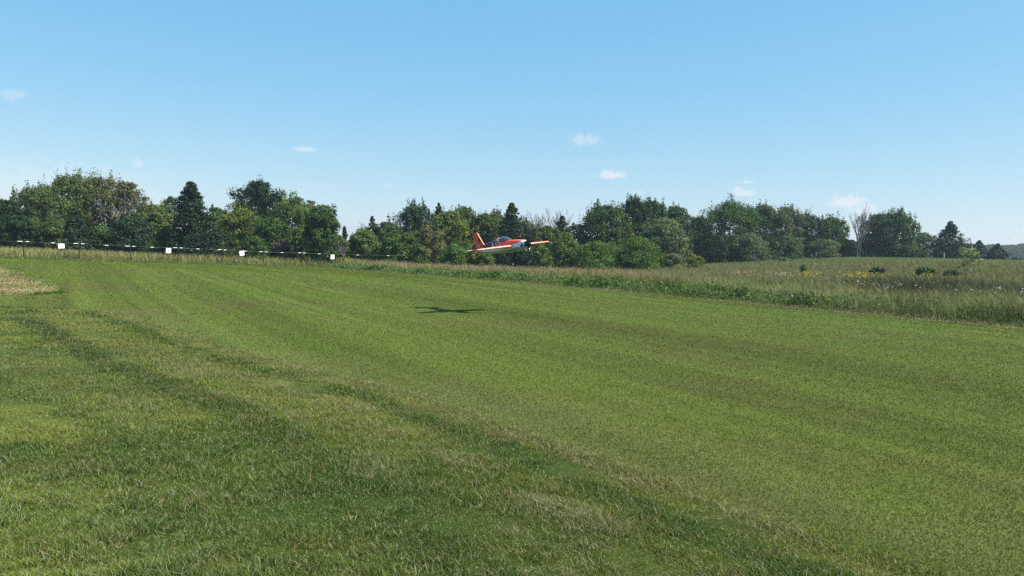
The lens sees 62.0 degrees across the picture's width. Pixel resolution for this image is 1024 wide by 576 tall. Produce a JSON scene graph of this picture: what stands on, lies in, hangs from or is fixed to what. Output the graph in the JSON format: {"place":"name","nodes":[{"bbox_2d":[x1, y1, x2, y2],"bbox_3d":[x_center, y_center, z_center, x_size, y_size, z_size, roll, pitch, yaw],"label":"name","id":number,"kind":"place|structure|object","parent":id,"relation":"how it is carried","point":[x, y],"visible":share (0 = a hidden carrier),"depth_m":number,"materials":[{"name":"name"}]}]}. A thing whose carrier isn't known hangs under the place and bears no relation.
{"place":"outdoors","nodes":[
{"label":"outdoors","id":0,"kind":"place"},
{"bbox_2d":[462,233,548,266],"bbox_3d":[-0.098,-0.996,21.899,2.194,0.849,2.204,1,3,-12],"label":"model airplane","id":1,"kind":"object","parent":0,"point":[504,245],"visible":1,"depth_m":21.44,"materials":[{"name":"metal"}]},
{"bbox_2d":[0,258,1023,575],"bbox_3d":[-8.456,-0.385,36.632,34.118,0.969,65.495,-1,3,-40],"label":"runway grass","id":2,"kind":"structure","parent":0,"point":[502,298],"depth_m":11.39,"materials":[{"name":"green plant"}]},
{"bbox_2d":[0,258,1023,575],"bbox_3d":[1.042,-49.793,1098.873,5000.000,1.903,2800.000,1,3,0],"label":"ground","id":3,"kind":"structure","parent":0,"point":[536,536],"depth_m":5.80,"materials":[{"name":"green plant"}]},
{"bbox_2d":[0,196,39,246],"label":"broadleaf tree","id":4,"kind":"object","parent":3,"relation":"on","point":[9,207],"visible":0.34,"depth_m":83.25,"materials":[{"name":"green plant"}]},
{"bbox_2d":[0,214,48,248],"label":"broadleaf tree","id":5,"kind":"object","parent":3,"relation":"on","point":[14,229],"visible":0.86,"depth_m":77.10,"materials":[{"name":"green plant"}]},
{"bbox_2d":[0,267,65,295],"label":"straw stubble","id":6,"kind":"object","parent":3,"relation":"on","point":[11,282],"visible":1,"depth_m":26.82,"materials":[{"name":"beige plant"}]},
{"bbox_2d":[9,180,75,239],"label":"broadleaf tree","id":7,"kind":"object","parent":3,"relation":"on","point":[35,196],"visible":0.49,"depth_m":86.95,"materials":[{"name":"green plant"}]},
{"bbox_2d":[32,218,66,249],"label":"broadleaf tree","id":8,"kind":"object","parent":3,"relation":"on","point":[53,227],"visible":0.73,"depth_m":79.01,"materials":[{"name":"green plant"}]},
{"bbox_2d":[32,168,112,230],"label":"broadleaf tree","id":9,"kind":"object","parent":3,"relation":"on","point":[70,185],"visible":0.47,"depth_m":90.47,"materials":[{"name":"green plant"}]},
{"bbox_2d":[56,207,91,251],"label":"cedar tree","id":10,"kind":"object","parent":3,"relation":"on","point":[75,229],"visible":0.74,"depth_m":76.44,"materials":[{"name":"green plant"}]},
{"bbox_2d":[83,224,113,251],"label":"broadleaf tree","id":11,"kind":"object","parent":3,"relation":"on","point":[97,238],"visible":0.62,"depth_m":80.10,"materials":[{"name":"green plant"}]},
{"bbox_2d":[64,167,141,228],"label":"broadleaf tree","id":12,"kind":"object","parent":3,"relation":"on","point":[105,188],"visible":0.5,"depth_m":92.06,"materials":[{"name":"green plant"}]},
{"bbox_2d":[96,180,151,223],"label":"broadleaf tree","id":13,"kind":"object","parent":3,"relation":"on","point":[128,196],"visible":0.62,"depth_m":89.06,"materials":[{"name":"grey plant"}]},
{"bbox_2d":[104,214,158,253],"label":"broadleaf tree","id":14,"kind":"object","parent":3,"relation":"on","point":[131,230],"visible":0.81,"depth_m":77.85,"materials":[{"name":"green plant"}]},
{"bbox_2d":[133,198,173,249],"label":"broadleaf tree","id":15,"kind":"object","parent":3,"relation":"on","point":[158,215],"visible":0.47,"depth_m":84.92,"materials":[{"name":"green plant"}]},
{"bbox_2d":[148,225,181,253],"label":"broadleaf tree","id":16,"kind":"object","parent":3,"relation":"on","point":[163,231],"visible":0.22,"depth_m":76.48,"materials":[{"name":"green plant"}]},
{"bbox_2d":[163,196,178,228],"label":"broadleaf tree","id":17,"kind":"object","parent":3,"relation":"on","point":[168,206],"visible":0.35,"depth_m":117.24,"materials":[{"name":"green plant"}]},
{"bbox_2d":[154,181,224,258],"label":"cedar tree","id":18,"kind":"object","parent":3,"relation":"on","point":[191,199],"visible":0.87,"depth_m":74.97,"materials":[{"name":"green plant"}]},
{"bbox_2d":[17,241,403,265],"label":"wire fence","id":19,"kind":"object","parent":3,"relation":"on","point":[191,248],"visible":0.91,"depth_m":70.38,"materials":[{"name":"metal"}]},
{"bbox_2d":[198,226,234,257],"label":"broadleaf tree","id":20,"kind":"object","parent":3,"relation":"on","point":[222,237],"visible":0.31,"depth_m":78.30,"materials":[{"name":"green plant"}]},
{"bbox_2d":[199,205,233,246],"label":"broadleaf tree","id":21,"kind":"object","parent":3,"relation":"on","point":[215,212],"visible":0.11,"depth_m":91.00,"materials":[{"name":"green plant"}]},
{"bbox_2d":[210,199,266,254],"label":"broadleaf tree","id":22,"kind":"object","parent":3,"relation":"on","point":[236,221],"visible":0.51,"depth_m":84.74,"materials":[{"name":"green plant"}]},
{"bbox_2d":[233,235,272,262],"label":"shrub","id":23,"kind":"object","parent":3,"relation":"on","point":[249,246],"visible":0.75,"depth_m":78.28,"materials":[{"name":"green plant"}]},
{"bbox_2d":[224,173,287,236],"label":"broadleaf tree","id":24,"kind":"object","parent":3,"relation":"on","point":[256,193],"visible":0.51,"depth_m":98.34,"materials":[{"name":"green plant"}]},
{"bbox_2d":[251,214,293,259],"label":"broadleaf tree","id":25,"kind":"object","parent":3,"relation":"on","point":[269,229],"visible":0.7,"depth_m":81.01,"materials":[{"name":"green plant"}]},
{"bbox_2d":[271,239,290,261],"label":"shrub","id":26,"kind":"object","parent":3,"relation":"on","point":[282,245],"visible":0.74,"depth_m":79.50,"materials":[{"name":"green plant"}]},
{"bbox_2d":[267,190,318,258],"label":"broadleaf tree","id":27,"kind":"object","parent":3,"relation":"on","point":[292,207],"visible":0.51,"depth_m":84.97,"materials":[{"name":"green plant"}]},
{"bbox_2d":[288,243,303,261],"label":"shrub","id":28,"kind":"object","parent":3,"relation":"on","point":[296,249],"visible":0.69,"depth_m":78.61,"materials":[{"name":"green plant"}]},
{"bbox_2d":[294,200,315,243],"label":"broadleaf tree","id":29,"kind":"object","parent":3,"relation":"on","point":[312,203],"visible":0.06,"depth_m":89.65,"materials":[{"name":"green plant"}]},
{"bbox_2d":[301,204,340,265],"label":"broadleaf tree","id":30,"kind":"object","parent":3,"relation":"on","point":[321,219],"visible":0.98,"depth_m":78.93,"materials":[{"name":"green plant"}]},
{"bbox_2d":[336,242,347,261],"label":"bare tree","id":31,"kind":"object","parent":3,"relation":"on","point":[342,251],"visible":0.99,"depth_m":79.79,"materials":[{"name":"plant"}]},
{"bbox_2d":[334,235,350,261],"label":"broadleaf tree","id":32,"kind":"object","parent":3,"relation":"on","point":[342,241],"visible":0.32,"depth_m":85.69,"materials":[{"name":"green plant"}]},
{"bbox_2d":[341,226,347,256],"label":"cedar tree","id":33,"kind":"object","parent":3,"relation":"on","point":[344,234],"visible":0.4,"depth_m":91.74,"materials":[{"name":"green plant"}]},
{"bbox_2d":[345,224,381,260],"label":"broadleaf tree","id":34,"kind":"object","parent":3,"relation":"on","point":[365,244],"visible":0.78,"depth_m":86.97,"materials":[{"name":"green plant"}]},
{"bbox_2d":[356,216,376,230],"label":"cedar tree","id":35,"kind":"object","parent":3,"relation":"on","point":[372,220],"visible":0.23,"depth_m":97.62,"materials":[{"name":"green plant"}]},
{"bbox_2d":[370,216,405,253],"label":"broadleaf tree","id":36,"kind":"object","parent":3,"relation":"on","point":[383,230],"visible":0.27,"depth_m":94.98,"materials":[{"name":"green plant"}]},
{"bbox_2d":[373,232,408,262],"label":"broadleaf tree","id":37,"kind":"object","parent":3,"relation":"on","point":[392,243],"visible":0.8,"depth_m":85.24,"materials":[{"name":"green plant"}]},
{"bbox_2d":[387,198,435,234],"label":"broadleaf tree","id":38,"kind":"object","parent":3,"relation":"on","point":[413,215],"visible":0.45,"depth_m":96.66,"materials":[{"name":"green plant"}]},
{"bbox_2d":[397,231,432,263],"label":"broadleaf tree","id":39,"kind":"object","parent":3,"relation":"on","point":[409,239],"visible":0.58,"depth_m":85.79,"materials":[{"name":"green plant"}]},
{"bbox_2d":[407,243,437,263],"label":"shrub","id":40,"kind":"object","parent":3,"relation":"on","point":[420,251],"visible":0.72,"depth_m":80.59,"materials":[{"name":"green plant"}]},
{"bbox_2d":[413,221,448,263],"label":"broadleaf tree","id":41,"kind":"object","parent":3,"relation":"on","point":[427,234],"visible":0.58,"depth_m":86.66,"materials":[{"name":"green plant"}]},
{"bbox_2d":[434,203,442,215],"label":"cedar tree","id":42,"kind":"object","parent":3,"relation":"on","point":[438,209],"visible":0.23,"depth_m":101.50,"materials":[{"name":"green plant"}]},
{"bbox_2d":[430,205,475,264],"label":"broadleaf tree","id":43,"kind":"object","parent":3,"relation":"on","point":[458,227],"visible":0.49,"depth_m":92.77,"materials":[{"name":"green plant"}]},
{"bbox_2d":[438,244,468,265],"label":"shrub","id":44,"kind":"object","parent":3,"relation":"on","point":[451,252],"visible":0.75,"depth_m":79.42,"materials":[{"name":"green plant"}]},
{"bbox_2d":[449,204,481,261],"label":"broadleaf tree","id":45,"kind":"object","parent":3,"relation":"on","point":[467,215],"visible":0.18,"depth_m":96.91,"materials":[{"name":"green plant"}]},
{"bbox_2d":[0,315,950,575],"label":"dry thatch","id":46,"kind":"object","parent":3,"relation":"on","point":[517,437],"visible":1,"depth_m":6.23,"materials":[{"name":"green plant"}]},
{"bbox_2d":[467,210,498,264],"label":"broadleaf tree","id":47,"kind":"object","parent":3,"relation":"on","point":[480,222],"visible":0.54,"depth_m":95.21,"materials":[{"name":"green plant"}]},
{"bbox_2d":[471,254,496,267],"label":"shrub","id":48,"kind":"object","parent":3,"relation":"on","point":[483,259],"visible":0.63,"depth_m":79.52,"materials":[{"name":"green plant"}]},
{"bbox_2d":[488,206,507,256],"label":"broadleaf tree","id":49,"kind":"object","parent":3,"relation":"on","point":[497,216],"visible":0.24,"depth_m":98.86,"materials":[{"name":"green plant"}]},
{"bbox_2d":[493,203,530,266],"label":"cedar tree","id":50,"kind":"object","parent":3,"relation":"on","point":[512,220],"visible":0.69,"depth_m":93.33,"materials":[{"name":"green plant"}]},
{"bbox_2d":[109,220,927,266],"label":"undergrowth","id":51,"kind":"object","parent":3,"relation":"on","point":[573,227],"visible":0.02,"depth_m":97.78,"materials":[{"name":"green plant"}]},
{"bbox_2d":[512,215,539,265],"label":"broadleaf tree","id":52,"kind":"object","parent":3,"relation":"on","point":[525,224],"visible":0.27,"depth_m":96.93,"materials":[{"name":"green plant"}]},
{"bbox_2d":[522,210,547,227],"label":"bare tree","id":53,"kind":"object","parent":3,"relation":"on","point":[541,223],"visible":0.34,"depth_m":99.46,"materials":[{"name":"grey wood"}]},
{"bbox_2d":[527,217,550,236],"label":"bare tree","id":54,"kind":"object","parent":3,"relation":"on","point":[537,225],"visible":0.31,"depth_m":96.16,"materials":[{"name":"grey wood"}]},
{"bbox_2d":[528,243,554,269],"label":"shrub","id":55,"kind":"object","parent":3,"relation":"on","point":[539,251],"visible":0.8,"depth_m":81.48,"materials":[{"name":"green plant"}]},
{"bbox_2d":[530,225,561,266],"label":"broadleaf tree","id":56,"kind":"object","parent":3,"relation":"on","point":[550,234],"visible":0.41,"depth_m":90.99,"materials":[{"name":"green plant"}]},
{"bbox_2d":[537,209,573,232],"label":"bare tree","id":57,"kind":"object","parent":3,"relation":"on","point":[555,225],"visible":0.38,"depth_m":98.05,"materials":[{"name":"grey wood"}]},
{"bbox_2d":[556,216,572,247],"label":"cedar tree","id":58,"kind":"object","parent":3,"relation":"on","point":[560,225],"visible":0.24,"depth_m":95.54,"materials":[{"name":"green plant"}]},
{"bbox_2d":[550,232,581,268],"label":"broadleaf tree","id":59,"kind":"object","parent":3,"relation":"on","point":[563,242],"visible":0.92,"depth_m":85.25,"materials":[{"name":"green plant"}]},
{"bbox_2d":[569,237,623,269],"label":"shrub","id":60,"kind":"object","parent":3,"relation":"on","point":[595,254],"visible":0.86,"depth_m":82.81,"materials":[{"name":"green plant"}]},
{"bbox_2d":[575,199,637,261],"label":"broadleaf tree","id":61,"kind":"object","parent":3,"relation":"on","point":[599,217],"visible":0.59,"depth_m":96.37,"materials":[{"name":"green plant"}]},
{"bbox_2d":[617,192,652,241],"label":"broadleaf tree","id":62,"kind":"object","parent":3,"relation":"on","point":[634,207],"visible":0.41,"depth_m":100.72,"materials":[{"name":"green plant"}]},
{"bbox_2d":[614,236,666,269],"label":"shrub","id":63,"kind":"object","parent":3,"relation":"on","point":[639,249],"visible":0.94,"depth_m":83.09,"materials":[{"name":"green plant"}]},
{"bbox_2d":[638,196,667,248],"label":"broadleaf tree","id":64,"kind":"object","parent":3,"relation":"on","point":[658,210],"visible":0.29,"depth_m":102.85,"materials":[{"name":"green plant"}]},
{"bbox_2d":[633,217,695,266],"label":"broadleaf tree","id":65,"kind":"object","parent":3,"relation":"on","point":[664,231],"visible":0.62,"depth_m":90.44,"materials":[{"name":"green plant"}]},
{"bbox_2d":[317,259,1023,325],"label":"verge weeds","id":66,"kind":"object","parent":3,"relation":"on","point":[588,277],"visible":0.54,"depth_m":33.80,"materials":[{"name":"green plant"}]},
{"bbox_2d":[657,252,687,267],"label":"shrub","id":67,"kind":"object","parent":3,"relation":"on","point":[673,258],"visible":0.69,"depth_m":87.52,"materials":[{"name":"green plant"}]},
{"bbox_2d":[341,258,1017,281],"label":"goldenrod flowers","id":68,"kind":"object","parent":3,"relation":"on","point":[865,274],"visible":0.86,"depth_m":46.92,"materials":[{"name":"yellow plant"}]},
{"bbox_2d":[665,201,696,262],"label":"broadleaf tree","id":69,"kind":"object","parent":3,"relation":"on","point":[676,212],"visible":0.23,"depth_m":106.73,"materials":[{"name":"green plant"}]},
{"bbox_2d":[342,263,1022,322],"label":"weed clumps","id":70,"kind":"object","parent":3,"relation":"on","point":[729,292],"visible":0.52,"depth_m":31.98,"materials":[{"name":"green plant"}]},
{"bbox_2d":[683,255,706,269],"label":"shrub","id":71,"kind":"object","parent":3,"relation":"on","point":[695,261],"visible":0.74,"depth_m":87.49,"materials":[{"name":"green plant"}]},
{"bbox_2d":[685,217,713,260],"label":"broadleaf tree","id":72,"kind":"object","parent":3,"relation":"on","point":[697,233],"visible":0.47,"depth_m":110.50,"materials":[{"name":"green plant"}]},
{"bbox_2d":[695,234,735,263],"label":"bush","id":73,"kind":"object","parent":3,"relation":"on","point":[717,247],"visible":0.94,"depth_m":104.94,"materials":[{"name":"green plant"}]},
{"bbox_2d":[697,193,766,258],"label":"broadleaf tree","id":74,"kind":"object","parent":3,"relation":"on","point":[732,213],"visible":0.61,"depth_m":110.14,"materials":[{"name":"green plant"}]},
{"bbox_2d":[454,265,1022,292],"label":"white wildflowers","id":75,"kind":"object","parent":3,"relation":"on","point":[832,281],"visible":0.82,"depth_m":33.12,"materials":[{"name":"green plant"}]},
{"bbox_2d":[727,232,774,262],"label":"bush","id":76,"kind":"object","parent":3,"relation":"on","point":[755,248],"visible":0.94,"depth_m":104.70,"materials":[{"name":"green plant"}]},
{"bbox_2d":[738,199,784,246],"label":"broadleaf tree","id":77,"kind":"object","parent":3,"relation":"on","point":[766,210],"visible":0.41,"depth_m":114.35,"materials":[{"name":"green plant"}]},
{"bbox_2d":[778,257,787,262],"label":"shrub","id":78,"kind":"object","parent":3,"relation":"on","point":[781,259],"visible":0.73,"depth_m":99.59,"materials":[{"name":"green plant"}]},
{"bbox_2d":[766,235,804,259],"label":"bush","id":79,"kind":"object","parent":3,"relation":"on","point":[782,246],"visible":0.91,"depth_m":106.87,"materials":[{"name":"green plant"}]},
{"bbox_2d":[767,202,807,254],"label":"broadleaf tree","id":80,"kind":"object","parent":3,"relation":"on","point":[786,216],"visible":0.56,"depth_m":114.48,"materials":[{"name":"green plant"}]},
{"bbox_2d":[774,205,811,237],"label":"bare tree","id":81,"kind":"object","parent":3,"relation":"on","point":[784,206],"visible":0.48,"depth_m":116.70,"materials":[{"name":"grey wood"}]},
{"bbox_2d":[800,264,807,272],"bbox_3d":[21.930,-1.214,64.001,0.705,1.166,0.830,3,3,33],"label":"shrub","id":82,"kind":"object","parent":3,"relation":"on","point":[803,267],"visible":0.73,"depth_m":63.83,"materials":[{"name":"green plant"}]},
{"bbox_2d":[793,213,826,257],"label":"broadleaf tree","id":83,"kind":"object","parent":3,"relation":"on","point":[806,234],"visible":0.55,"depth_m":116.46,"materials":[{"name":"green plant"}]},
{"bbox_2d":[805,239,841,258],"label":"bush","id":84,"kind":"object","parent":3,"relation":"on","point":[824,248],"visible":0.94,"depth_m":108.79,"materials":[{"name":"green plant"}]},
{"bbox_2d":[808,210,849,256],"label":"broadleaf tree","id":85,"kind":"object","parent":3,"relation":"on","point":[834,229],"visible":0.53,"depth_m":116.66,"materials":[{"name":"green plant"}]},
{"bbox_2d":[837,239,862,256],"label":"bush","id":86,"kind":"object","parent":3,"relation":"on","point":[850,246],"visible":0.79,"depth_m":115.04,"materials":[{"name":"green plant"}]},
{"bbox_2d":[849,208,877,256],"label":"bare tree","id":87,"kind":"object","parent":3,"relation":"on","point":[864,223],"visible":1,"depth_m":113.56,"materials":[{"name":"grey wood"}]},
{"bbox_2d":[858,211,871,256],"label":"bare tree","id":88,"kind":"object","parent":3,"relation":"on","point":[862,232],"visible":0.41,"depth_m":116.66,"materials":[{"name":"grey wood"}]},
{"bbox_2d":[867,267,887,274],"bbox_3d":[25.647,-0.999,59.967,1.383,1.039,1.396,3,3,36],"label":"shrub","id":89,"kind":"object","parent":3,"relation":"on","point":[877,269],"visible":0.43,"depth_m":59.67,"materials":[{"name":"green plant"}]},
{"bbox_2d":[857,210,898,256],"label":"broadleaf tree","id":90,"kind":"object","parent":3,"relation":"on","point":[875,249],"visible":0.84,"depth_m":116.53,"materials":[{"name":"green plant"}]},
{"bbox_2d":[876,206,921,256],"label":"broadleaf tree","id":91,"kind":"object","parent":3,"relation":"on","point":[902,219],"visible":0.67,"depth_m":116.26,"materials":[{"name":"green plant"}]},
{"bbox_2d":[886,244,921,257],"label":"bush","id":92,"kind":"object","parent":3,"relation":"on","point":[903,251],"visible":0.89,"depth_m":113.03,"materials":[{"name":"green plant"}]},
{"bbox_2d":[912,267,926,275],"bbox_3d":[26.844,-0.854,56.000,0.834,1.130,1.037,1,3,0],"label":"shrub","id":93,"kind":"object","parent":3,"relation":"on","point":[919,270],"visible":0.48,"depth_m":55.82,"materials":[{"name":"green plant"}]},
{"bbox_2d":[915,232,935,257],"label":"broadleaf tree","id":94,"kind":"object","parent":3,"relation":"on","point":[926,235],"visible":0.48,"depth_m":124.94,"materials":[{"name":"green plant"}]},
{"bbox_2d":[925,267,938,276],"bbox_3d":[28.018,-0.874,56.961,1.046,1.075,0.840,1,3,0],"label":"shrub","id":95,"kind":"object","parent":3,"relation":"on","point":[930,270],"visible":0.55,"depth_m":56.81,"materials":[{"name":"green plant"}]},
{"bbox_2d":[921,221,974,258],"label":"cedar tree","id":96,"kind":"object","parent":3,"relation":"on","point":[947,249],"visible":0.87,"depth_m":117.00,"materials":[{"name":"green plant"}]},
{"bbox_2d":[942,266,963,278],"bbox_3d":[28.511,-0.821,55.063,1.324,1.162,1.484,1,3,0],"label":"shrub","id":97,"kind":"object","parent":3,"relation":"on","point":[954,272],"visible":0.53,"depth_m":54.75,"materials":[{"name":"green plant"}]},
{"bbox_2d":[921,243,1023,259],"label":"distant wood","id":98,"kind":"object","parent":3,"relation":"on","point":[1017,250],"visible":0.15,"depth_m":422.74,"materials":[{"name":"green plant"}]},
{"bbox_2d":[968,240,988,258],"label":"cedar tree","id":99,"kind":"object","parent":3,"relation":"on","point":[981,247],"visible":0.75,"depth_m":127.30,"materials":[{"name":"green plant"}]},
{"bbox_2d":[984,243,1012,259],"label":"cedar tree","id":100,"kind":"object","parent":3,"relation":"on","point":[995,250],"visible":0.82,"depth_m":123.39,"materials":[{"name":"green plant"}]},
{"bbox_2d":[0,245,1023,327],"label":"meadow grass","id":101,"kind":"structure","parent":0,"point":[1005,273],"depth_m":42.93,"materials":[{"name":"green plant"}]},
{"bbox_2d":[957,247,982,279],"bbox_3d":[25.256,-1.090,46.996,1.330,2.432,1.158,1,3,0],"label":"sapling","id":102,"kind":"object","parent":101,"relation":"on","point":[972,251],"visible":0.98,"depth_m":46.92,"materials":[{"name":"green plant"}]},
{"bbox_2d":[0,0,1023,244],"label":"sky","id":103,"kind":"structure","parent":0,"point":[364,108],"materials":[{"name":"blue"}]}
]}

